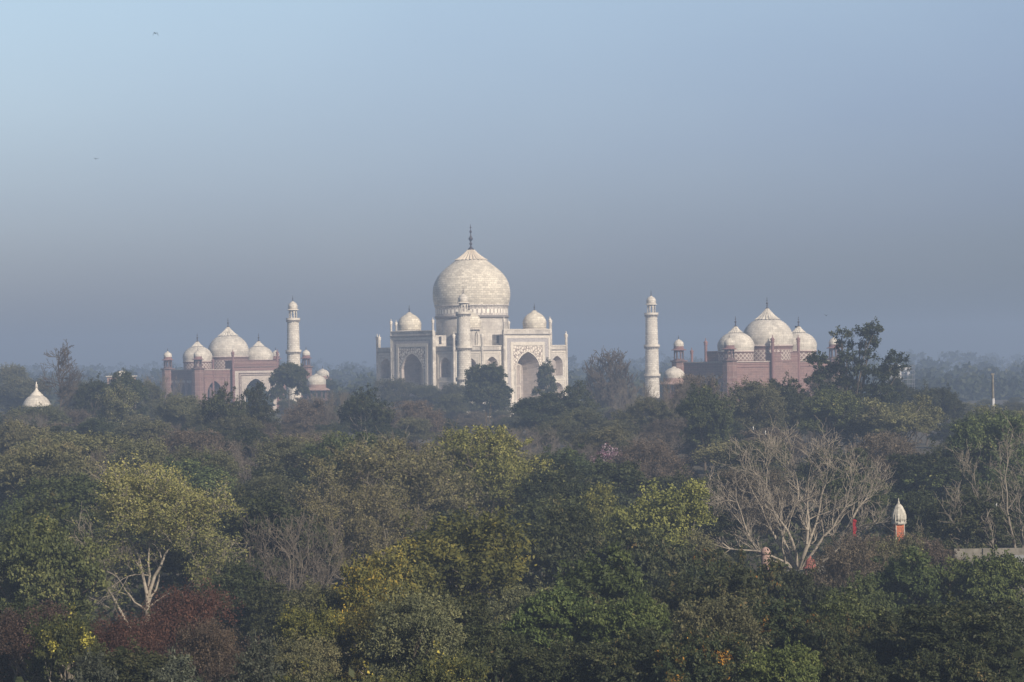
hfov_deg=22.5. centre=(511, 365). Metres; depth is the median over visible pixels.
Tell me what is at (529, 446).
bare tree
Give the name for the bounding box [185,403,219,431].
leafy tree
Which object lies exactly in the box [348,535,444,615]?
golden tree
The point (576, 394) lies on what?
olive tree
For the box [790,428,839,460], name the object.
bare tree
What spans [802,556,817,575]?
red kiosk
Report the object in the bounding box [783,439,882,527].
leafy tree
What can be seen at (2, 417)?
dark green tree
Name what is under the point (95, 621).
leafy tree
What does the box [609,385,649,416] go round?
bare tree
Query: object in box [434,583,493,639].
leafy tree
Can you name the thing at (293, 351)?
minaret
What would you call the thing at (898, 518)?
temple tower
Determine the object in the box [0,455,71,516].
dull green tree
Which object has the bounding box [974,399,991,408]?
dull green tree
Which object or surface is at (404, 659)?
leafy tree
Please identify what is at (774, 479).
twiggy brown tree
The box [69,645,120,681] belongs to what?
silvery bush
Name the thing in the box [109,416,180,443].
dull green tree
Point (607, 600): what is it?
dark green tree
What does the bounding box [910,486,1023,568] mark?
dark green tree
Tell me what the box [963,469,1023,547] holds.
dark green tree
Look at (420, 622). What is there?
dull green tree
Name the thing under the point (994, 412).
olive tree
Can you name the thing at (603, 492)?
golden green tree
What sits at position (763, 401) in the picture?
leafy tree
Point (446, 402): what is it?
hazy tree
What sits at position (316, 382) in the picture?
garden pavilion
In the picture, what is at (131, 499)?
dull green tree
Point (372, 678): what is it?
yellow flowering bush
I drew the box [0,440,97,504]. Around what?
olive tree
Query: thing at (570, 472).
dark green tree
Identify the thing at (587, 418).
leafy tree
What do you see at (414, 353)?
mausoleum
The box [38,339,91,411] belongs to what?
bare tall tree
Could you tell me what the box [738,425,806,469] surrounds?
twiggy brown tree
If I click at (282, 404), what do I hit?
dull green tree
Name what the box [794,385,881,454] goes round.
leafy tree
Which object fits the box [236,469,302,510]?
leafy tree
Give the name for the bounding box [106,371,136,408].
pale pavilion
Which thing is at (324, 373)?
garden pavilion
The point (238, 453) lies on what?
bare tree
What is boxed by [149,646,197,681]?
silvery bush
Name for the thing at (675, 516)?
golden green tree
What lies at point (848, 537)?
brown bush tree
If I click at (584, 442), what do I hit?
dull green tree
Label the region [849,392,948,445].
olive tree
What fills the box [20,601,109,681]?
yellow flecked tree
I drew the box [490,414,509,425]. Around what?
twiggy brown tree
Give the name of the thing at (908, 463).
leafy tree
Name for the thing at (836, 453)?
bare tree
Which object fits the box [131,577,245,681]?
rust red tree
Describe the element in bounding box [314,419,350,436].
dark green tree
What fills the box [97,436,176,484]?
leafy tree
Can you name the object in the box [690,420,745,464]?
dark green tree
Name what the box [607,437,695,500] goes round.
twiggy tree
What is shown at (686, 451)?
twiggy brown tree
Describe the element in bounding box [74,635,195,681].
leafy tree
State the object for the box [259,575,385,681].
dull green tree
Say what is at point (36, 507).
dark green tree
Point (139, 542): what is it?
dark green tree
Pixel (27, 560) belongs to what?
green tree
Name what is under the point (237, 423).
leafy tree
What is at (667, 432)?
twiggy brown tree
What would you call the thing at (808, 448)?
bare tree
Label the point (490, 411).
hazy tree
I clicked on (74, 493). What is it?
leafy tree
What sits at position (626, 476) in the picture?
dark green tree
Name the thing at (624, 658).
dark tree
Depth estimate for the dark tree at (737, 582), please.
170.31 m
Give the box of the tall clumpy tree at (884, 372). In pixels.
[802,316,911,450]
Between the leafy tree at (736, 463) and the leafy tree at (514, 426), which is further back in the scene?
the leafy tree at (514, 426)
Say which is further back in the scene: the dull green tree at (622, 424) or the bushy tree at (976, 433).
the dull green tree at (622, 424)
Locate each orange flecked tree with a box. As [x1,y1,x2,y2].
[651,627,750,681]
[683,545,790,602]
[707,594,818,661]
[798,612,875,659]
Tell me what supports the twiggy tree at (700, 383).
on the ground
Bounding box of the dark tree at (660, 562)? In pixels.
[583,527,696,592]
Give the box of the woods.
[0,349,1023,414]
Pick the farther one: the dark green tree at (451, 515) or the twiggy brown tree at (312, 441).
the twiggy brown tree at (312, 441)
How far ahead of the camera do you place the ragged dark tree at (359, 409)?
498.72 m
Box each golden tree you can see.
[273,594,357,681]
[323,549,397,657]
[339,596,398,681]
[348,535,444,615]
[388,502,538,614]
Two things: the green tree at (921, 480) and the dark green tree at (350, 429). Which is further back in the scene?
the dark green tree at (350, 429)
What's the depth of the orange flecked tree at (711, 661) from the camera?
134.59 m
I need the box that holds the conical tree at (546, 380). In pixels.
[530,357,558,395]
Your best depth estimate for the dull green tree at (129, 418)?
542.53 m
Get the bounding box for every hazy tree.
[0,373,54,410]
[55,377,107,407]
[136,379,165,421]
[323,393,358,409]
[371,375,417,409]
[405,383,442,407]
[430,382,474,408]
[430,392,469,417]
[453,393,490,414]
[483,406,509,416]
[502,409,524,430]
[616,393,648,405]
[962,401,973,415]
[1000,400,1023,410]
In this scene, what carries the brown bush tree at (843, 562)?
on the ground
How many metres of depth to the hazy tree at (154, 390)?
658.33 m
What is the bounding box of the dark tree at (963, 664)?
[881,642,1001,681]
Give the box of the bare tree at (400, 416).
[388,409,434,445]
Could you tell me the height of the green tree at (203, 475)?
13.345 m
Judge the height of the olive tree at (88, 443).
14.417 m
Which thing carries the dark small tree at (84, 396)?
on the ground
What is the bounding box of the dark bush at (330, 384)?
[312,375,339,398]
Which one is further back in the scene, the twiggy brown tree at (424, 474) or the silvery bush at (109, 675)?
the twiggy brown tree at (424, 474)
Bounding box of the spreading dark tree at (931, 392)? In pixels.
[905,379,943,444]
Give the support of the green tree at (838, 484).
on the ground
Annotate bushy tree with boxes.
[943,407,1017,452]
[945,411,1023,486]
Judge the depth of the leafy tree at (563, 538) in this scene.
223.64 m
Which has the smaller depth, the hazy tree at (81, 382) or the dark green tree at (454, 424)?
the dark green tree at (454, 424)
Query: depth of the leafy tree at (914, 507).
283.37 m
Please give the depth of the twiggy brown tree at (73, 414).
582.45 m
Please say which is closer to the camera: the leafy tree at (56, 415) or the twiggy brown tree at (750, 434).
the twiggy brown tree at (750, 434)
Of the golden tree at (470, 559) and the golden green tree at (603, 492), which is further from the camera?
the golden green tree at (603, 492)
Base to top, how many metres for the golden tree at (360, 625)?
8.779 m
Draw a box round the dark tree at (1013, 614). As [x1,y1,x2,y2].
[924,597,1023,671]
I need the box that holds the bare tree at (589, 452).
[551,443,618,462]
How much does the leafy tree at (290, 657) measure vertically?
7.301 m
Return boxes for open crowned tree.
[197,381,248,429]
[240,380,283,436]
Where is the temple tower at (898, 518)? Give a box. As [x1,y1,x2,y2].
[891,498,906,539]
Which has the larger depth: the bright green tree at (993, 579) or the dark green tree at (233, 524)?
the dark green tree at (233, 524)
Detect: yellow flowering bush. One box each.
[271,658,343,681]
[343,656,418,681]
[406,640,492,681]
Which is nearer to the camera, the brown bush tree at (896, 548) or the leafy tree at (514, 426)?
the brown bush tree at (896, 548)
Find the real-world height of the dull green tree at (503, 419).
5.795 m
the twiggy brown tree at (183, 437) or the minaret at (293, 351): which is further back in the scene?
the minaret at (293, 351)
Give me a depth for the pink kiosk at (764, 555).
235.67 m
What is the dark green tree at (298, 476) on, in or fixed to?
on the ground
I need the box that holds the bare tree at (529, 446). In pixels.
[502,426,565,457]
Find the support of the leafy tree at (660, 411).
on the ground
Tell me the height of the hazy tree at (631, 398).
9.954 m
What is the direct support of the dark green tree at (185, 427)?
on the ground
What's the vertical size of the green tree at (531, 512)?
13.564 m
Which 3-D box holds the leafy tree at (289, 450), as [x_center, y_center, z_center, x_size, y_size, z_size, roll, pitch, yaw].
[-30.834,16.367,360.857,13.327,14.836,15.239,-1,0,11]
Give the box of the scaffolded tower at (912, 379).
[885,365,914,390]
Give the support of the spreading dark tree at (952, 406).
on the ground
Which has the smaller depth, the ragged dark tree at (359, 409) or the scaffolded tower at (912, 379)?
the ragged dark tree at (359, 409)
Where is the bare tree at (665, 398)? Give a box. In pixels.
[640,376,692,435]
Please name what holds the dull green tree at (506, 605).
on the ground
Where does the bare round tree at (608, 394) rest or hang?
on the ground
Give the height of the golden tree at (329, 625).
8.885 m
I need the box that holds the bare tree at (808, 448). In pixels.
[801,432,851,453]
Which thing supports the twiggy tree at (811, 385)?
on the ground
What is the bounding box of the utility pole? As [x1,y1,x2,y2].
[991,373,994,409]
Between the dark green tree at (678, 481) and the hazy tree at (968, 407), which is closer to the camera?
the dark green tree at (678, 481)
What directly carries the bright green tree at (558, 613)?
on the ground
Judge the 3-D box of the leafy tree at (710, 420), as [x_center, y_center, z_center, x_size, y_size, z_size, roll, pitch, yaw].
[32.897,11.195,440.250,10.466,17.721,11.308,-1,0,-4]
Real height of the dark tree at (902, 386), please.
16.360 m
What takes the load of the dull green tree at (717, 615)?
on the ground
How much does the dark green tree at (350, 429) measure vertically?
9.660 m
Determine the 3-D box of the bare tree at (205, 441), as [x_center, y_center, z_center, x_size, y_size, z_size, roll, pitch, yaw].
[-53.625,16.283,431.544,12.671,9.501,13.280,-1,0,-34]
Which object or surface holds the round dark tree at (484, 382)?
on the ground
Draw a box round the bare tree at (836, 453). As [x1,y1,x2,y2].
[782,450,846,474]
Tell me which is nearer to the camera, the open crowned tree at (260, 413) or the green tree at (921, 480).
the green tree at (921, 480)
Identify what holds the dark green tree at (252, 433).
on the ground
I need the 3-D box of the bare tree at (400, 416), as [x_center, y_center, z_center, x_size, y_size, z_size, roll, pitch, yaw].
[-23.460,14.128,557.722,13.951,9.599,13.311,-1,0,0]
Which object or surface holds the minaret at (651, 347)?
on the marble plinth
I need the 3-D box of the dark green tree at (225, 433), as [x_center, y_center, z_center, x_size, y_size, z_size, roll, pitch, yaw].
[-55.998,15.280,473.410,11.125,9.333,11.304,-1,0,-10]
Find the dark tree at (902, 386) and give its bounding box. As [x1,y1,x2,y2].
[882,376,918,409]
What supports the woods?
on the ground
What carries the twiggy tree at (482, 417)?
on the ground
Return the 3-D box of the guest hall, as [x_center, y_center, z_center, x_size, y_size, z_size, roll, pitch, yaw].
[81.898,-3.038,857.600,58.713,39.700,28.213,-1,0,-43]
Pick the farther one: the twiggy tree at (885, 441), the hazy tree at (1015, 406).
the hazy tree at (1015, 406)
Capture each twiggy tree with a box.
[280,398,335,434]
[287,397,331,412]
[380,399,446,443]
[460,411,491,425]
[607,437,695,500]
[667,371,729,427]
[798,373,850,440]
[845,429,924,519]
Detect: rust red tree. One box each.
[88,603,178,657]
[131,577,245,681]
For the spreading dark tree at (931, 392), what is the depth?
538.83 m
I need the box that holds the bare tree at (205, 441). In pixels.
[167,436,230,451]
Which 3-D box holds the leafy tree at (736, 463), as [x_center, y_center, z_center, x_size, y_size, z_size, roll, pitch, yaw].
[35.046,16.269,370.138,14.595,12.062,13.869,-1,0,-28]
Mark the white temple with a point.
(34, 397)
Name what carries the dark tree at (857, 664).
on the ground
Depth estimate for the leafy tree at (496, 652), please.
143.14 m
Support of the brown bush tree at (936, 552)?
on the ground
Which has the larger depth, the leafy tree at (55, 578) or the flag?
the flag
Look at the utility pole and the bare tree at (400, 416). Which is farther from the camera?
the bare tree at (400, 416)
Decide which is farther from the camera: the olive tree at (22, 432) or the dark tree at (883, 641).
the olive tree at (22, 432)
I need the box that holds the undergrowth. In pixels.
[0,459,1023,681]
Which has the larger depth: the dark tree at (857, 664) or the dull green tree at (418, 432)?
the dull green tree at (418, 432)
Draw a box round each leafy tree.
[0,493,34,528]
[0,534,88,595]
[9,403,73,433]
[16,470,127,537]
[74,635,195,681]
[75,612,105,643]
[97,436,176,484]
[144,526,237,602]
[151,391,201,443]
[166,443,246,521]
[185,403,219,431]
[194,550,273,653]
[199,475,283,537]
[207,414,267,435]
[227,574,310,658]
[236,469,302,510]
[242,429,319,482]
[265,629,345,681]
[297,429,378,490]
[365,632,443,681]
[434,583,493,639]
[452,615,535,681]
[503,423,528,438]
[505,628,598,681]
[510,389,576,445]
[510,463,605,528]
[512,498,606,593]
[529,442,617,474]
[545,407,610,446]
[565,422,636,461]
[609,395,682,433]
[674,380,736,475]
[674,525,734,566]
[704,437,803,489]
[724,375,788,439]
[754,549,810,604]
[767,370,809,439]
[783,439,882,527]
[785,566,842,616]
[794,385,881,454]
[816,567,897,613]
[880,438,979,510]
[882,484,948,537]
[943,477,1023,547]
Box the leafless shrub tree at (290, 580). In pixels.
[240,511,354,600]
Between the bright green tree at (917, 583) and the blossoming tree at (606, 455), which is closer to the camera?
the bright green tree at (917, 583)
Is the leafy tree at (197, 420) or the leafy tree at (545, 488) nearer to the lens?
the leafy tree at (545, 488)
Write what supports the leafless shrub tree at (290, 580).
on the ground
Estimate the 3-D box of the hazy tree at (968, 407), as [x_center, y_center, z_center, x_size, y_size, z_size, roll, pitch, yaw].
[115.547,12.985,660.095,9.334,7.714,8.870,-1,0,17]
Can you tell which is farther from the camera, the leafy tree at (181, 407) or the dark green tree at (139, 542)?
the leafy tree at (181, 407)
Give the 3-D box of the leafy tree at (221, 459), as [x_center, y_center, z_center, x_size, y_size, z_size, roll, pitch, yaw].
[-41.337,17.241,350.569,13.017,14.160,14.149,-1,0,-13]
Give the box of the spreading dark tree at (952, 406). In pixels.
[933,383,967,422]
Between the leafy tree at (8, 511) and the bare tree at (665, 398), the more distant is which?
the bare tree at (665, 398)
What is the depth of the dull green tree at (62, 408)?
691.80 m
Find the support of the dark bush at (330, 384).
on the ground
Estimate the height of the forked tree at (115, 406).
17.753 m
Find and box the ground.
[0,361,1023,681]
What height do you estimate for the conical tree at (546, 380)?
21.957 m
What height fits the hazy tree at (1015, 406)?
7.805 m
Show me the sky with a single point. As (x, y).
(850, 162)
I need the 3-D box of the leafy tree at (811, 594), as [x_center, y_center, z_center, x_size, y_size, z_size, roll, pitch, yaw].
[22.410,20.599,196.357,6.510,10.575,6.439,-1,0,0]
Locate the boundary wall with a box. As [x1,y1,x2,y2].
[954,548,1023,563]
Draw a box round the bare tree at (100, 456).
[86,444,119,481]
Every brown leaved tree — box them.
[0,589,87,681]
[170,612,267,681]
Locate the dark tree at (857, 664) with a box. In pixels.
[817,641,890,681]
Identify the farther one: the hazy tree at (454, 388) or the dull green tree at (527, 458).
the hazy tree at (454, 388)
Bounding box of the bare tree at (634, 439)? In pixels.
[629,433,688,465]
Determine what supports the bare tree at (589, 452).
on the ground
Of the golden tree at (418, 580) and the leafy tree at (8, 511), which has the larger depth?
the leafy tree at (8, 511)
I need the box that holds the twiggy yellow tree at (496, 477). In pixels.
[387,405,564,541]
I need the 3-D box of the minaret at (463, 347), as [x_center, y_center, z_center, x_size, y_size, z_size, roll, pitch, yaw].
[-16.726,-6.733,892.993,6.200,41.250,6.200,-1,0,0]
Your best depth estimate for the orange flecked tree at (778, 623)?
153.52 m
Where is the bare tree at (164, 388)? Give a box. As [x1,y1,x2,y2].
[141,372,183,405]
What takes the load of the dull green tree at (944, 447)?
on the ground
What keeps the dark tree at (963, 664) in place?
on the ground
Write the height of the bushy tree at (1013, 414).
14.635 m
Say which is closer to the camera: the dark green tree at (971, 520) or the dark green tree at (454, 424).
the dark green tree at (971, 520)
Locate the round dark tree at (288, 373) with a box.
[267,361,309,408]
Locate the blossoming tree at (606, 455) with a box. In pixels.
[587,443,622,467]
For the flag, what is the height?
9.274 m
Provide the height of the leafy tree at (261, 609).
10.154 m
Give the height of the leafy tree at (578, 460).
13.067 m
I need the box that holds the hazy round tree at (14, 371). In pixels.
[0,361,29,399]
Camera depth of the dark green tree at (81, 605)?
163.36 m
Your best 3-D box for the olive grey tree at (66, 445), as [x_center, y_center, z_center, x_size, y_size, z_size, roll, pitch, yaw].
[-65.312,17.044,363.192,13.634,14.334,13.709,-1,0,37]
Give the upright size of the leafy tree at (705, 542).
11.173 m
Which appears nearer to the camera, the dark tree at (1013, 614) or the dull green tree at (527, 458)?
the dark tree at (1013, 614)
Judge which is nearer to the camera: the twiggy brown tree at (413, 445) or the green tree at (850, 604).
the green tree at (850, 604)
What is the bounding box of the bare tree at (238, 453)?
[201,436,278,486]
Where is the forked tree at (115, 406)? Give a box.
[85,377,140,427]
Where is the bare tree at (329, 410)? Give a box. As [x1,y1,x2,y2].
[305,388,350,433]
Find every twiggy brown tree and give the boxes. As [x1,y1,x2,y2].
[24,421,69,434]
[44,409,96,428]
[146,426,253,480]
[164,422,181,438]
[230,420,283,442]
[280,425,493,562]
[281,432,339,468]
[286,429,330,441]
[291,473,429,592]
[354,471,415,551]
[406,442,421,462]
[430,432,481,466]
[445,411,465,421]
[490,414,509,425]
[630,447,701,478]
[632,417,694,458]
[681,436,739,471]
[706,464,807,553]
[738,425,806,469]
[856,435,921,459]
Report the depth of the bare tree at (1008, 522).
261.30 m
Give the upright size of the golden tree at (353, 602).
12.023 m
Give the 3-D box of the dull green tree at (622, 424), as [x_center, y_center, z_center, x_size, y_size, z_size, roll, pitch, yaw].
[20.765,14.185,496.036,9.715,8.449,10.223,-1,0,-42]
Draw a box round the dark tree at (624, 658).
[574,623,690,681]
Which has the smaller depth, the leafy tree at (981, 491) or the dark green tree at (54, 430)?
the leafy tree at (981, 491)
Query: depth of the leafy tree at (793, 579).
194.52 m
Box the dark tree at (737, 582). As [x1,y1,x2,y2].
[626,564,770,645]
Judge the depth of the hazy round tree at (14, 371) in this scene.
876.66 m
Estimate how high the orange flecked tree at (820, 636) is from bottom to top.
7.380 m
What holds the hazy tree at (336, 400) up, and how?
on the ground
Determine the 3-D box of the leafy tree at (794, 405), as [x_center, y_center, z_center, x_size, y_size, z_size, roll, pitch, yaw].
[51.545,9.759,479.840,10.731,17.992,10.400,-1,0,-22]
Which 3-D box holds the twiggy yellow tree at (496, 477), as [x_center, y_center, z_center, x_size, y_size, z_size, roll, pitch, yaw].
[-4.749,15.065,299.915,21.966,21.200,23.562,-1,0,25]
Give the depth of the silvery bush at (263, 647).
133.76 m
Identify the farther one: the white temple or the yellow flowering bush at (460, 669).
the white temple
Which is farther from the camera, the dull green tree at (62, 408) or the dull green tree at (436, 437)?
the dull green tree at (62, 408)
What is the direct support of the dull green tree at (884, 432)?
on the ground
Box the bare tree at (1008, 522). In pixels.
[886,411,1023,554]
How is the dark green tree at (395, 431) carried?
on the ground
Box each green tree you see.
[0,412,8,424]
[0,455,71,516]
[0,490,113,587]
[0,502,114,620]
[0,582,91,681]
[28,420,63,435]
[45,405,72,421]
[62,451,263,641]
[65,426,80,434]
[72,414,123,438]
[91,504,222,601]
[94,463,158,557]
[105,412,151,428]
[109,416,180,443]
[150,453,237,520]
[180,417,209,438]
[183,423,233,453]
[210,484,340,591]
[219,425,278,480]
[234,459,321,503]
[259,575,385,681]
[268,413,279,420]
[275,399,296,415]
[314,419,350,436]
[340,414,382,434]
[355,429,409,479]
[356,581,469,681]
[361,422,407,443]
[395,416,435,443]
[399,504,524,592]
[430,429,456,450]
[439,417,463,430]
[478,575,552,639]
[485,423,503,433]
[498,416,511,424]
[499,580,601,681]
[501,448,542,464]
[507,493,621,576]
[521,453,594,486]
[529,419,578,453]
[534,591,684,681]
[542,541,650,628]
[568,429,621,455]
[572,481,623,542]
[575,453,648,513]
[575,588,674,643]
[592,476,717,551]
[593,417,640,443]
[632,505,749,567]
[637,464,734,519]
[671,588,771,681]
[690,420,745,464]
[736,635,825,681]
[782,423,809,438]
[790,582,887,658]
[802,461,893,537]
[855,543,952,615]
[868,427,903,445]
[879,587,1023,681]
[887,457,968,502]
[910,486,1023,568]
[925,419,957,441]
[929,441,949,454]
[936,544,1023,618]
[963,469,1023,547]
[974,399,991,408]
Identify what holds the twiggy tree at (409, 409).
on the ground
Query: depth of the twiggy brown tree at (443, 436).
435.38 m
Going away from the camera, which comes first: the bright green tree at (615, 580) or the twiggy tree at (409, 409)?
the bright green tree at (615, 580)
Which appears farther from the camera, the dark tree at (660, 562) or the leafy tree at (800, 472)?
the leafy tree at (800, 472)
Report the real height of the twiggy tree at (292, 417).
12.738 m
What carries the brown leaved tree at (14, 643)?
on the ground
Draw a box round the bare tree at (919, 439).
[910,427,931,441]
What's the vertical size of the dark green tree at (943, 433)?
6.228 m
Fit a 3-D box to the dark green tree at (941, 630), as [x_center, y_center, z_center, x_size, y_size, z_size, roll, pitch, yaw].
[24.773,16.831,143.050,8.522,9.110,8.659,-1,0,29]
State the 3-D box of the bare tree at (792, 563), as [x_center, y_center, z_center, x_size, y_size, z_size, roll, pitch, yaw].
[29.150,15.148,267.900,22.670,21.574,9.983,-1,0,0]
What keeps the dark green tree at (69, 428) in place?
on the ground
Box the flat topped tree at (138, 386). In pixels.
[102,367,149,420]
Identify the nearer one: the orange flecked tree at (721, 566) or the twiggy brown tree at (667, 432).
the orange flecked tree at (721, 566)
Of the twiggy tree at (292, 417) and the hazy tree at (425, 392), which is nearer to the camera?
the twiggy tree at (292, 417)
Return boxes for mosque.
[161,320,313,412]
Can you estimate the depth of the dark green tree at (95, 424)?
493.20 m
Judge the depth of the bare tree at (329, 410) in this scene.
558.93 m
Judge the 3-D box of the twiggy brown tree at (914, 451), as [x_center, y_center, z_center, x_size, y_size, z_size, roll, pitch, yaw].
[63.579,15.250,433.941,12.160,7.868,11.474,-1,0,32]
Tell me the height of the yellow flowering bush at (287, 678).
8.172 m
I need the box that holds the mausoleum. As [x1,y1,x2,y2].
[375,224,567,403]
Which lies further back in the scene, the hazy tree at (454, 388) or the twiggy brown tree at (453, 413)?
the hazy tree at (454, 388)
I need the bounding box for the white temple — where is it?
[22,382,50,413]
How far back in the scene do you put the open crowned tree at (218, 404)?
498.57 m
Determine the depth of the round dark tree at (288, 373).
828.33 m
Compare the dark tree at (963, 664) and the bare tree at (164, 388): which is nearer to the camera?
the dark tree at (963, 664)
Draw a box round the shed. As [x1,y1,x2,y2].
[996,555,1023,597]
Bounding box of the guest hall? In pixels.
[670,300,839,405]
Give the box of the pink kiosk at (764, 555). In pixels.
[760,547,770,569]
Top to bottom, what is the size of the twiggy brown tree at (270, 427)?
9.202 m
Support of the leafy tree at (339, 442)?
on the ground
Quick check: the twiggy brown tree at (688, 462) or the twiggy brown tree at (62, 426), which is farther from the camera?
the twiggy brown tree at (62, 426)
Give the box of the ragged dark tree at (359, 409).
[336,382,395,433]
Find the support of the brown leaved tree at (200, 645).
on the ground
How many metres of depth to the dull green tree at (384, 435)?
393.78 m
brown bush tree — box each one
[803,536,891,611]
[816,527,952,599]
[855,532,933,571]
[913,533,962,591]
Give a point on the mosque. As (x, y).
(229, 356)
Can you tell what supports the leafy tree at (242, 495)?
on the ground
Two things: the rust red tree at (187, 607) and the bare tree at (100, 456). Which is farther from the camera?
the bare tree at (100, 456)
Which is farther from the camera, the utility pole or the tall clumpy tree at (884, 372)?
the tall clumpy tree at (884, 372)
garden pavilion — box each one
[306,371,329,400]
[316,365,331,379]
[659,364,684,400]
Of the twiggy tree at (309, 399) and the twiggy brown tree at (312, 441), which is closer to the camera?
the twiggy brown tree at (312, 441)
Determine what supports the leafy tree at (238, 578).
on the ground
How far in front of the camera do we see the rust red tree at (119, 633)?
151.78 m
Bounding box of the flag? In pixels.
[852,517,856,535]
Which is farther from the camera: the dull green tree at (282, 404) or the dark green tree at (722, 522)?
the dull green tree at (282, 404)
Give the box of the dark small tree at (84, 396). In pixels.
[72,371,112,421]
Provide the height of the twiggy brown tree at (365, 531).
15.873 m
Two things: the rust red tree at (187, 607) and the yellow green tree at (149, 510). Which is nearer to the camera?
the rust red tree at (187, 607)
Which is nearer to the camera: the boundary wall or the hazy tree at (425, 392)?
the boundary wall
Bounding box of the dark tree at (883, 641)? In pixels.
[847,604,943,681]
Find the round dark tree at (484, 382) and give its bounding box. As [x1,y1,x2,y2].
[461,361,514,425]
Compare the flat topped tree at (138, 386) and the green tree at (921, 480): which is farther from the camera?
the flat topped tree at (138, 386)
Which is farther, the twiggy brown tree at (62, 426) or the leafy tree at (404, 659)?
the twiggy brown tree at (62, 426)
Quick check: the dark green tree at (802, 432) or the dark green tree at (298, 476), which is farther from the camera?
the dark green tree at (802, 432)
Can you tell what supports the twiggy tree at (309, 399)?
on the ground
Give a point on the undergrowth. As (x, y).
(141, 595)
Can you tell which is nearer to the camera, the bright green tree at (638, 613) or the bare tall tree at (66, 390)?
the bright green tree at (638, 613)
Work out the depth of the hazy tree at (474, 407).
798.34 m
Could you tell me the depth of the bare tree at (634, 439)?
434.08 m
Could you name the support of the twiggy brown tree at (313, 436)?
on the ground
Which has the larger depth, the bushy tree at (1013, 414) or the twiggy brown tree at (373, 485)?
the bushy tree at (1013, 414)
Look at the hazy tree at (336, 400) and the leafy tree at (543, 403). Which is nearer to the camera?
the leafy tree at (543, 403)
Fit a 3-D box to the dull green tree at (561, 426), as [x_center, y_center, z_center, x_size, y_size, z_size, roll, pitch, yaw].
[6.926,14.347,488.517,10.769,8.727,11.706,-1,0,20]
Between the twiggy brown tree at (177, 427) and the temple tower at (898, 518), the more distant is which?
the twiggy brown tree at (177, 427)
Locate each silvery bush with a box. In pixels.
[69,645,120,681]
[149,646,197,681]
[219,629,288,681]
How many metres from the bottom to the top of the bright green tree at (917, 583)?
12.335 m
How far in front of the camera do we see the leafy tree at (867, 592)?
188.89 m
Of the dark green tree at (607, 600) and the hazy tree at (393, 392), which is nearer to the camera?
the dark green tree at (607, 600)
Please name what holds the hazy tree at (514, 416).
on the ground
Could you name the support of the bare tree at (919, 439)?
on the ground
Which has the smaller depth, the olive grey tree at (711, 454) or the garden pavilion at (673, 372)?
the olive grey tree at (711, 454)
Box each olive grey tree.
[0,435,104,479]
[691,439,789,467]
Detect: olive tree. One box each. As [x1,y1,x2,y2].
[0,417,58,455]
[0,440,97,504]
[6,429,161,477]
[553,379,605,430]
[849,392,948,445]
[972,402,1023,448]
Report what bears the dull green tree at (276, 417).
on the ground
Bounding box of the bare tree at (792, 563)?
[696,412,896,569]
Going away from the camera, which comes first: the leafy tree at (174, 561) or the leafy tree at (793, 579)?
the leafy tree at (793, 579)
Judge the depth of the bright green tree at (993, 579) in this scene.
202.61 m
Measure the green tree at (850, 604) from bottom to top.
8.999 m
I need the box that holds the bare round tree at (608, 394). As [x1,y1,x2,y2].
[582,345,640,410]
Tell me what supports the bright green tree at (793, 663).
on the ground
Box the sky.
[0,0,1023,373]
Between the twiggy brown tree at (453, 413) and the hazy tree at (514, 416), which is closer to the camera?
the hazy tree at (514, 416)
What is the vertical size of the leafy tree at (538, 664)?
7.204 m
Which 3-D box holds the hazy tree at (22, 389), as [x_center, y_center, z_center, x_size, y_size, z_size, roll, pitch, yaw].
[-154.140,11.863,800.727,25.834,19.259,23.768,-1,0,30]
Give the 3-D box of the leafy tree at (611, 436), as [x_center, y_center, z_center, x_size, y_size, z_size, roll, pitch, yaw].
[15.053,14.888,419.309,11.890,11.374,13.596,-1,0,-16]
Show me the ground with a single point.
(774, 553)
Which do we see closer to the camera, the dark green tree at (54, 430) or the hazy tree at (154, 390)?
the dark green tree at (54, 430)
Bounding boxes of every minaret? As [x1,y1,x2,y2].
[285,298,301,400]
[455,290,471,386]
[644,295,660,398]
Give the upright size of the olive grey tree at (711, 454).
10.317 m
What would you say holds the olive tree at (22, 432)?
on the ground

